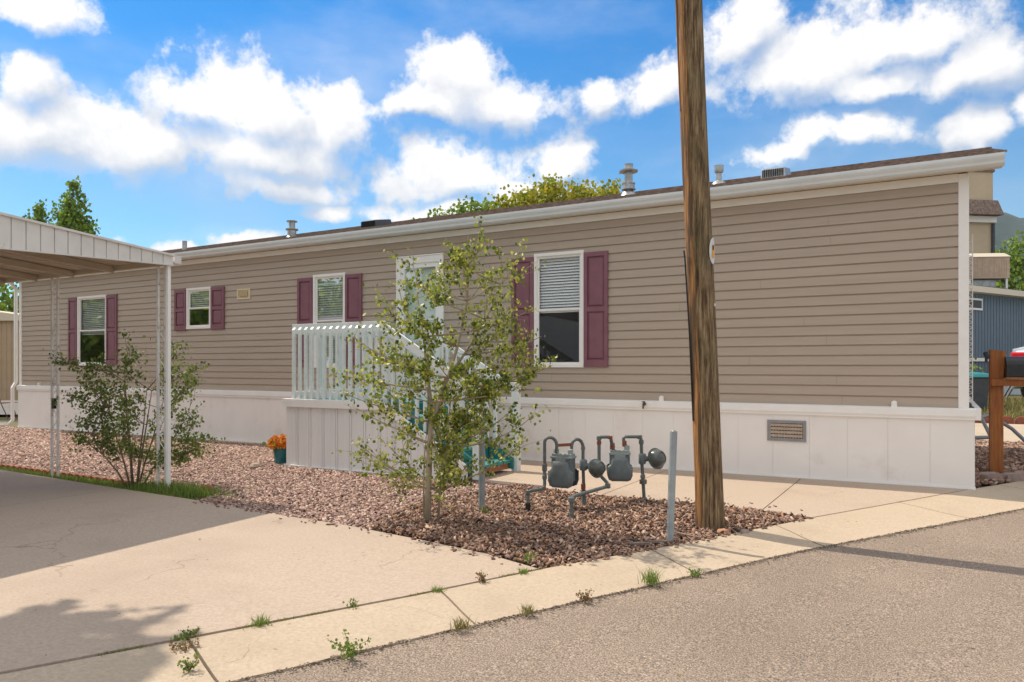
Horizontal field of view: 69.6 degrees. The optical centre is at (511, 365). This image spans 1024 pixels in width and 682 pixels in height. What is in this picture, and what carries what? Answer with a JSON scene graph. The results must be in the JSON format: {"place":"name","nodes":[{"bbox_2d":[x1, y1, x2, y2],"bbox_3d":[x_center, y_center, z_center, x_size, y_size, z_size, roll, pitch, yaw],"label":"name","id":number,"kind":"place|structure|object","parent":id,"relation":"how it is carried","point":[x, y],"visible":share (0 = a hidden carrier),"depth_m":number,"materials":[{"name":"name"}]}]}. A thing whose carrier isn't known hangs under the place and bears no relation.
{"place":"outdoors","nodes":[
{"label":"outdoors","id":0,"kind":"place"},
{"bbox_2d":[0,415,205,499],"bbox_3d":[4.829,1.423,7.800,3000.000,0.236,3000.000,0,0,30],"label":"ground","id":1,"kind":"structure","parent":0,"point":[3,418],"depth_m":20.14,"materials":[{"name":"brown soil"}]},
{"bbox_2d":[0,400,17,418],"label":"garden chair","id":2,"kind":"object","parent":1,"relation":"on","point":[1,403],"visible":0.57,"depth_m":20.30,"materials":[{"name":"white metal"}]},
{"bbox_2d":[0,311,18,414],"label":"tan shed","id":3,"kind":"structure","parent":1,"relation":"on","point":[6,350],"depth_m":22.00,"materials":[{"name":"beige"}]},
{"bbox_2d":[0,282,18,312],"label":"leafy tree","id":4,"kind":"object","parent":1,"relation":"on","point":[5,300],"visible":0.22,"depth_m":24.84,"materials":[{"name":"green plant"}]},
{"bbox_2d":[16,199,56,283],"bbox_3d":[-17.115,-2.241,26.488,2.318,7.670,2.536,0,0,44],"label":"leafy tree","id":5,"kind":"object","parent":1,"relation":"on","point":[39,214],"visible":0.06,"depth_m":26.42,"materials":[{"name":"green plant"}]},
{"bbox_2d":[47,175,101,235],"bbox_3d":[-15.520,-2.576,26.019,2.699,8.340,2.669,0,0,28],"label":"leafy tree","id":6,"kind":"object","parent":1,"relation":"on","point":[70,214],"visible":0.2,"depth_m":25.81,"materials":[{"name":"green plant"}]},
{"bbox_2d":[0,463,148,490],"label":"brick edging","id":7,"kind":"object","parent":1,"relation":"on","point":[49,471],"visible":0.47,"depth_m":9.26,"materials":[{"name":"red brick"}]},
{"bbox_2d":[0,465,198,498],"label":"grass","id":8,"kind":"structure","parent":1,"relation":"on","point":[85,480],"depth_m":8.65,"materials":[{"name":"green plant"}]},
{"bbox_2d":[43,329,225,488],"bbox_3d":[-4.200,0.499,8.400,2.128,1.814,1.151,0,0,0],"label":"bush","id":9,"kind":"object","parent":1,"relation":"on","point":[113,450],"visible":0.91,"depth_m":8.34,"materials":[{"name":"green plant"}]},
{"bbox_2d":[22,427,266,444],"bbox_3d":[-6.875,1.444,14.479,11.050,0.168,0.135,0,0,30],"label":"footing strip","id":10,"kind":"object","parent":1,"relation":"on","point":[175,437],"visible":0.07,"depth_m":13.66,"materials":[{"name":"concrete"}]},
{"bbox_2d":[411,195,500,219],"bbox_3d":[-1.784,-1.639,20.955,4.159,6.296,3.196,0,0,0],"label":"leafy tree","id":11,"kind":"object","parent":1,"relation":"on","point":[461,208],"visible":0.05,"depth_m":20.60,"materials":[{"name":"green plant"}]},
{"bbox_2d":[0,147,1006,489],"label":"mobile home","id":12,"kind":"object","parent":1,"relation":"on","point":[842,309],"visible":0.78,"depth_m":9.58,"materials":[{"name":"plastic"}]},
{"bbox_2d":[77,295,106,365],"bbox_3d":[-9.029,-0.760,15.837,1.080,1.500,0.060,0,0,30],"label":"window","id":13,"kind":"structure","parent":12,"relation":"in","point":[91,310],"depth_m":15.87,"materials":[{"name":"glass"}]},
{"bbox_2d":[186,286,211,328],"bbox_3d":[-5.974,-1.105,14.063,0.725,0.790,0.060,0,0,30],"label":"window","id":14,"kind":"structure","parent":12,"relation":"in","point":[197,299],"depth_m":14.08,"materials":[{"name":"white plastic"}]},
{"bbox_2d":[313,272,345,367],"bbox_3d":[-3.067,-0.760,12.374,0.730,1.580,0.060,0,0,30],"label":"window","id":15,"kind":"structure","parent":12,"relation":"in","point":[328,289],"depth_m":12.40,"materials":[{"name":"white glass"}]},
{"bbox_2d":[396,253,444,394],"bbox_3d":[-1.408,-0.630,11.447,0.930,2.180,0.158,0,0,30],"label":"door","id":16,"kind":"structure","parent":12,"relation":"in","point":[431,261],"depth_m":11.49,"materials":[{"name":"white plastic"}]},
{"bbox_2d":[534,250,583,366],"bbox_3d":[0.668,-0.780,10.243,0.770,1.600,0.125,0,0,30],"label":"window","id":17,"kind":"structure","parent":12,"relation":"in","point":[568,255],"depth_m":10.25,"materials":[{"name":"white plastic"}]},
{"bbox_2d":[969,234,972,405],"bbox_3d":[5.069,-0.504,8.146,0.056,1.900,0.016,0,0,30],"label":"lattice post","id":18,"kind":"object","parent":12,"relation":"attached to","point":[972,320],"visible":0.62,"depth_m":8.14,"materials":[{"name":"white plastic"}]},
{"bbox_2d":[0,481,1023,681],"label":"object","id":19,"kind":"structure","parent":1,"relation":"on","point":[235,655],"depth_m":4.15,"materials":[{"name":"concrete"}]},
{"bbox_2d":[169,634,199,653],"bbox_3d":[-1.530,1.312,3.444,0.134,0.067,0.117,0,0,-40],"label":"weed","id":20,"kind":"object","parent":19,"relation":"on","point":[183,648],"visible":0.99,"depth_m":3.45,"materials":[{"name":"brown plant"}]},
{"bbox_2d":[176,652,198,672],"bbox_3d":[-1.417,1.301,3.220,0.090,0.092,0.078,0,0,-12],"label":"weed","id":21,"kind":"object","parent":19,"relation":"on","point":[189,666],"visible":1,"depth_m":3.22,"materials":[{"name":"green plant"}]},
{"bbox_2d":[429,584,446,592],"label":"grass tuft","id":22,"kind":"object","parent":19,"relation":"on","point":[433,589],"visible":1,"depth_m":4.31,"materials":[{"name":"green plant"}]},
{"bbox_2d":[475,570,489,582],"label":"weed","id":23,"kind":"object","parent":19,"relation":"on","point":[482,578],"visible":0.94,"depth_m":4.48,"materials":[{"name":"brown plant"}]},
{"bbox_2d":[516,565,527,574],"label":"grass tuft","id":24,"kind":"object","parent":19,"relation":"on","point":[524,571],"visible":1,"depth_m":4.66,"materials":[{"name":"green plant"}]},
{"bbox_2d":[636,565,666,585],"bbox_3d":[0.842,1.265,4.484,0.235,0.109,0.213,0,0,43],"label":"grass tuft","id":25,"kind":"object","parent":19,"relation":"on","point":[652,580],"visible":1,"depth_m":4.46,"materials":[{"name":"green plant"}]},
{"bbox_2d":[686,567,701,577],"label":"weed","id":26,"kind":"object","parent":19,"relation":"on","point":[693,573],"visible":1,"depth_m":4.66,"materials":[{"name":"green plant"}]},
{"bbox_2d":[482,173,623,266],"bbox_3d":[1.308,-1.921,20.011,4.781,6.825,3.250,0,0,0],"label":"leafy tree","id":27,"kind":"object","parent":1,"relation":"on","point":[550,191],"visible":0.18,"depth_m":19.63,"materials":[{"name":"green plant"}]},
{"bbox_2d":[968,169,1003,253],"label":"tan house","id":28,"kind":"structure","parent":1,"relation":"on","point":[985,210],"depth_m":27.71,"materials":[{"name":"paint"}]},
{"bbox_2d":[975,416,1023,423],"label":"brick edging","id":29,"kind":"object","parent":1,"relation":"on","point":[1010,420],"visible":0.06,"depth_m":16.55,"materials":[{"name":"red brick"}]},
{"bbox_2d":[995,230,1023,289],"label":"leafy tree","id":30,"kind":"object","parent":1,"relation":"on","point":[1016,263],"visible":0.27,"depth_m":39.63,"materials":[{"name":"green plant"}]},
{"bbox_2d":[0,425,509,529],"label":"gravel","id":31,"kind":"structure","parent":0,"point":[227,465],"depth_m":8.90,"materials":[{"name":"brown gravel"}]},
{"bbox_2d":[106,477,251,499],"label":"tall grass","id":32,"kind":"structure","parent":31,"relation":"on","point":[202,492],"depth_m":7.85,"materials":[{"name":"green plant"}]},
{"bbox_2d":[250,462,261,467],"bbox_3d":[-3.450,1.347,9.902,0.130,0.106,0.175,0,0,41],"label":"rock","id":33,"kind":"object","parent":31,"relation":"on","point":[254,464],"visible":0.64,"depth_m":9.86,"materials":[{"name":"stone"}]},
{"bbox_2d":[262,434,285,463],"bbox_3d":[-3.232,1.157,10.316,0.419,0.418,0.416,0,0,30],"label":"flower pot","id":34,"kind":"object","parent":31,"relation":"on","point":[276,444],"visible":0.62,"depth_m":10.22,"materials":[{"name":"teal ceramic"}]},
{"bbox_2d":[282,321,520,479],"bbox_3d":[-1.275,0.420,10.128,3.185,1.980,1.985,0,0,30],"label":"porch","id":35,"kind":"object","parent":31,"relation":"on","point":[322,423],"visible":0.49,"depth_m":9.57,"materials":[{"name":"white metal"}]},
{"bbox_2d":[0,469,538,674],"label":"driveway","id":36,"kind":"structure","parent":0,"point":[145,568],"depth_m":4.82,"materials":[{"name":"concrete"}]},
{"bbox_2d":[0,212,180,489],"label":"carport","id":37,"kind":"object","parent":36,"relation":"on","point":[32,250],"visible":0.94,"depth_m":8.02,"materials":[{"name":"paint"}]},
{"bbox_2d":[169,626,200,642],"bbox_3d":[-1.599,1.319,3.579,0.102,0.074,0.183,0,0,11],"label":"weed","id":38,"kind":"object","parent":36,"relation":"on","point":[186,634],"visible":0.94,"depth_m":3.60,"materials":[{"name":"green plant"}]},
{"bbox_2d":[248,611,272,627],"bbox_3d":[-1.279,1.295,3.758,0.141,0.066,0.140,0,0,-38],"label":"grass tuft","id":39,"kind":"object","parent":36,"relation":"on","point":[261,622],"visible":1,"depth_m":3.75,"materials":[{"name":"green plant"}]},
{"bbox_2d":[95,566,546,656],"bbox_3d":[-1.345,1.323,3.728,4.463,0.044,0.108,0,0,-33],"label":"joint growth","id":40,"kind":"object","parent":36,"relation":"on","point":[325,611],"visible":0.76,"depth_m":3.81,"materials":[{"name":"green plant"}]},
{"bbox_2d":[342,598,358,609],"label":"weed","id":41,"kind":"object","parent":36,"relation":"on","point":[353,604],"visible":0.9,"depth_m":4.03,"materials":[{"name":"green plant"}]},
{"bbox_2d":[193,486,813,568],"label":"stray stones","id":42,"kind":"object","parent":36,"relation":"on","point":[629,554],"visible":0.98,"depth_m":5.55,"materials":[{"name":"brown stone"}]},
{"bbox_2d":[17,508,1020,675],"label":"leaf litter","id":43,"kind":"object","parent":36,"relation":"on","point":[677,674],"visible":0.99,"depth_m":3.97,"materials":[{"name":"brown plant"}]},
{"bbox_2d":[0,0,1023,309],"label":"sky","id":44,"kind":"structure","parent":0,"point":[196,122],"materials":[{"name":"blue"}]},
{"bbox_2d":[369,483,806,567],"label":"mulch","id":45,"kind":"object","parent":0,"point":[509,527],"visible":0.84,"depth_m":6.04,"materials":[{"name":"brown gravel"}]},
{"bbox_2d":[328,215,557,519],"bbox_3d":[-0.562,0.086,6.129,1.888,2.598,0.940,0,0,0],"label":"aspen tree","id":46,"kind":"object","parent":45,"relation":"on","point":[458,370],"visible":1,"depth_m":6.09,"materials":[{"name":"green plant"}]},
{"bbox_2d":[479,420,484,509],"bbox_3d":[-0.276,0.944,6.741,0.060,0.920,0.060,0,0,0],"label":"steel post","id":47,"kind":"object","parent":45,"relation":"on","point":[481,480],"visible":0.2,"depth_m":6.72,"materials":[{"name":"metal"}]},
{"bbox_2d":[481,505,489,513],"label":"weed","id":48,"kind":"object","parent":45,"relation":"on","point":[484,510],"visible":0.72,"depth_m":6.49,"materials":[{"name":"green plant"}]},
{"bbox_2d":[518,551,536,562],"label":"grass tuft","id":49,"kind":"object","parent":45,"relation":"on","point":[527,556],"visible":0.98,"depth_m":4.98,"materials":[{"name":"green plant"}]},
{"bbox_2d":[525,436,605,514],"bbox_3d":[0.490,1.016,6.802,0.769,0.751,0.279,0,0,-9],"label":"gas meter","id":50,"kind":"object","parent":45,"relation":"on","point":[563,471],"visible":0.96,"depth_m":6.74,"materials":[{"name":"black metal"}]},
{"bbox_2d":[568,435,665,518],"bbox_3d":[0.874,1.025,6.834,1.292,0.732,0.452,0,0,-38],"label":"gas meter","id":51,"kind":"object","parent":45,"relation":"on","point":[619,467],"visible":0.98,"depth_m":6.99,"materials":[{"name":"grey metal"}]},
{"bbox_2d":[629,542,649,544],"bbox_3d":[0.930,1.292,5.364,0.173,0.012,0.020,3,2,-9],"label":"bark splinter","id":52,"kind":"object","parent":45,"relation":"on","point":[644,543],"visible":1,"depth_m":5.36,"materials":[{"name":"wood"}]},
{"bbox_2d":[650,540,672,542],"bbox_3d":[1.100,1.291,5.424,0.216,0.012,0.020,3,2,-20],"label":"bark splinter","id":53,"kind":"object","parent":45,"relation":"on","point":[654,541],"visible":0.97,"depth_m":5.41,"materials":[{"name":"wood"}]},
{"bbox_2d":[666,430,676,544],"bbox_3d":[1.192,0.937,5.494,0.085,0.913,0.055,0,0,0],"label":"steel post","id":54,"kind":"object","parent":45,"relation":"on","point":[671,484],"visible":0.79,"depth_m":5.47,"materials":[{"name":"metal"}]},
{"bbox_2d":[674,532,699,538],"bbox_3d":[1.333,1.291,5.622,0.238,0.012,0.020,4,5,40],"label":"bark splinter","id":55,"kind":"object","parent":45,"relation":"on","point":[679,533],"visible":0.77,"depth_m":5.61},
{"bbox_2d":[675,0,724,531],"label":"utility pole","id":56,"kind":"object","parent":45,"relation":"on","point":[704,373],"visible":0.97,"depth_m":5.86,"materials":[{"name":"orange wood"}]},
{"bbox_2d":[717,528,730,533],"bbox_3d":[1.656,1.310,5.772,0.123,0.085,0.093,0,0,0],"label":"rock","id":57,"kind":"object","parent":45,"relation":"on","point":[724,530],"visible":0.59,"depth_m":5.75,"materials":[{"name":"stone"}]},
{"bbox_2d":[740,528,749,533],"bbox_3d":[1.833,1.313,5.800,0.079,0.067,0.082,0,0,10],"label":"rock","id":58,"kind":"object","parent":45,"relation":"on","point":[745,531],"visible":0.69,"depth_m":5.77,"materials":[{"name":"grey stone"}]},
{"bbox_2d":[239,509,1023,681],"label":"road","id":59,"kind":"structure","parent":0,"point":[922,605],"depth_m":3.70,"materials":[{"name":"grey asphalt"}]},
{"bbox_2d":[326,629,370,660],"bbox_3d":[-0.786,1.281,3.379,0.205,0.129,0.236,0,0,12],"label":"weed","id":60,"kind":"object","parent":59,"relation":"on","point":[351,650],"visible":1,"depth_m":3.35,"materials":[{"name":"green plant"}]},
{"bbox_2d":[450,616,475,631],"bbox_3d":[-0.256,1.290,3.704,0.166,0.065,0.108,0,0,6],"label":"grass tuft","id":61,"kind":"object","parent":59,"relation":"on","point":[459,624],"visible":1,"depth_m":3.70,"materials":[{"name":"green plant"}]},
{"bbox_2d":[517,603,540,615],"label":"grass tuft","id":62,"kind":"object","parent":59,"relation":"on","point":[528,611],"visible":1,"depth_m":3.92,"materials":[{"name":"green plant"}]},
{"bbox_2d":[576,588,593,602],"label":"weed","id":63,"kind":"object","parent":59,"relation":"on","point":[586,597],"visible":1,"depth_m":4.15,"materials":[{"name":"brown plant"}]},
{"bbox_2d":[226,507,1023,681],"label":"road grit","id":64,"kind":"object","parent":59,"relation":"on","point":[636,591],"visible":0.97,"depth_m":4.33,"materials":[{"name":"gravel"}]},
{"bbox_2d":[468,460,966,518],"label":"footpath","id":65,"kind":"structure","parent":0,"point":[814,498],"depth_m":7.80,"materials":[{"name":"concrete"}]},
{"bbox_2d":[975,423,1023,441],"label":"neighbour driveway","id":66,"kind":"structure","parent":0,"point":[1009,434],"depth_m":14.52,"materials":[{"name":"concrete"}]},
{"bbox_2d":[978,394,1023,423],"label":"grass bank","id":67,"kind":"structure","parent":0,"point":[1012,396],"depth_m":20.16,"materials":[{"name":"green plant"}]},
{"bbox_2d":[969,357,983,372],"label":"potted shrub","id":68,"kind":"object","parent":67,"relation":"on","point":[975,366],"visible":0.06,"depth_m":19.55,"materials":[{"name":"green plant"}]},
{"bbox_2d":[969,372,988,410],"bbox_3d":[11.650,0.721,18.700,0.704,1.139,0.744,0,0,0],"label":"wheelie bin","id":69,"kind":"object","parent":67,"relation":"on","point":[980,388],"visible":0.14,"depth_m":18.39,"materials":[{"name":"grey plastic"}]},
{"bbox_2d":[969,284,1023,394],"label":"blue house","id":70,"kind":"structure","parent":67,"relation":"on","point":[998,318],"depth_m":22.58,"materials":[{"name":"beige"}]},
{"bbox_2d":[969,298,982,310],"bbox_3d":[13.743,-1.845,21.891,0.950,0.350,0.042,0,0,-32],"label":"window","id":71,"kind":"structure","parent":70,"relation":"in","point":[977,302],"depth_m":21.94,"materials":[{"name":"white plastic"}]},
{"bbox_2d":[969,253,1010,288],"bbox_3d":[15.350,-2.935,24.200,1.320,1.390,1.320,0,0,6],"label":"rooftop cooler","id":72,"kind":"object","parent":70,"relation":"on","point":[990,269],"visible":0.61,"depth_m":23.59,"materials":[{"name":"beige metal"}]},
{"bbox_2d":[1004,386,1012,397],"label":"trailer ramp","id":73,"kind":"structure","parent":67,"relation":"on","point":[1007,390],"depth_m":20.53,"materials":[{"name":"silver metal"}]},
{"bbox_2d":[1011,347,1023,396],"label":"parked car","id":74,"kind":"object","parent":67,"relation":"on","point":[1017,352],"visible":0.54,"depth_m":19.24,"materials":[{"name":"metal"}]},
{"bbox_2d":[995,212,1023,288],"bbox_3d":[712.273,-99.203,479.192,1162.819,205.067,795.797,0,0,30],"label":"hill","id":75,"kind":"structure","parent":0,"point":[1007,226],"depth_m":697.76,"materials":[{"name":"green plant"}]},
{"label":"side bed soil","id":76,"kind":"structure","parent":0,"visible":0},
{"bbox_2d":[975,440,1023,486],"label":"side mulch","id":77,"kind":"object","parent":76,"relation":"on","point":[1013,456],"visible":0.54,"depth_m":10.01,"materials":[{"name":"brown gravel"}]},
{"bbox_2d":[979,472,1005,482],"bbox_3d":[5.500,1.281,8.420,0.237,0.121,0.140,0,0,-6],"label":"block","id":78,"kind":"object","parent":77,"relation":"on","point":[990,475],"depth_m":8.36,"materials":[{"name":"grey stone"}]},
{"bbox_2d":[975,413,1023,441],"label":"grey conduit","id":79,"kind":"object","parent":77,"relation":"on","point":[1015,432],"visible":0.49,"depth_m":10.18,"materials":[{"name":"grey metal"}]},
{"bbox_2d":[1004,472,1023,481],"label":"block","id":80,"kind":"object","parent":77,"relation":"on","point":[1014,476],"depth_m":8.30,"materials":[{"name":"grey stone"}]},
{"bbox_2d":[983,350,1023,472],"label":"wooden post","id":81,"kind":"object","parent":76,"relation":"on","point":[1004,370],"visible":0.89,"depth_m":8.81,"materials":[{"name":"orange wood"}]}
]}

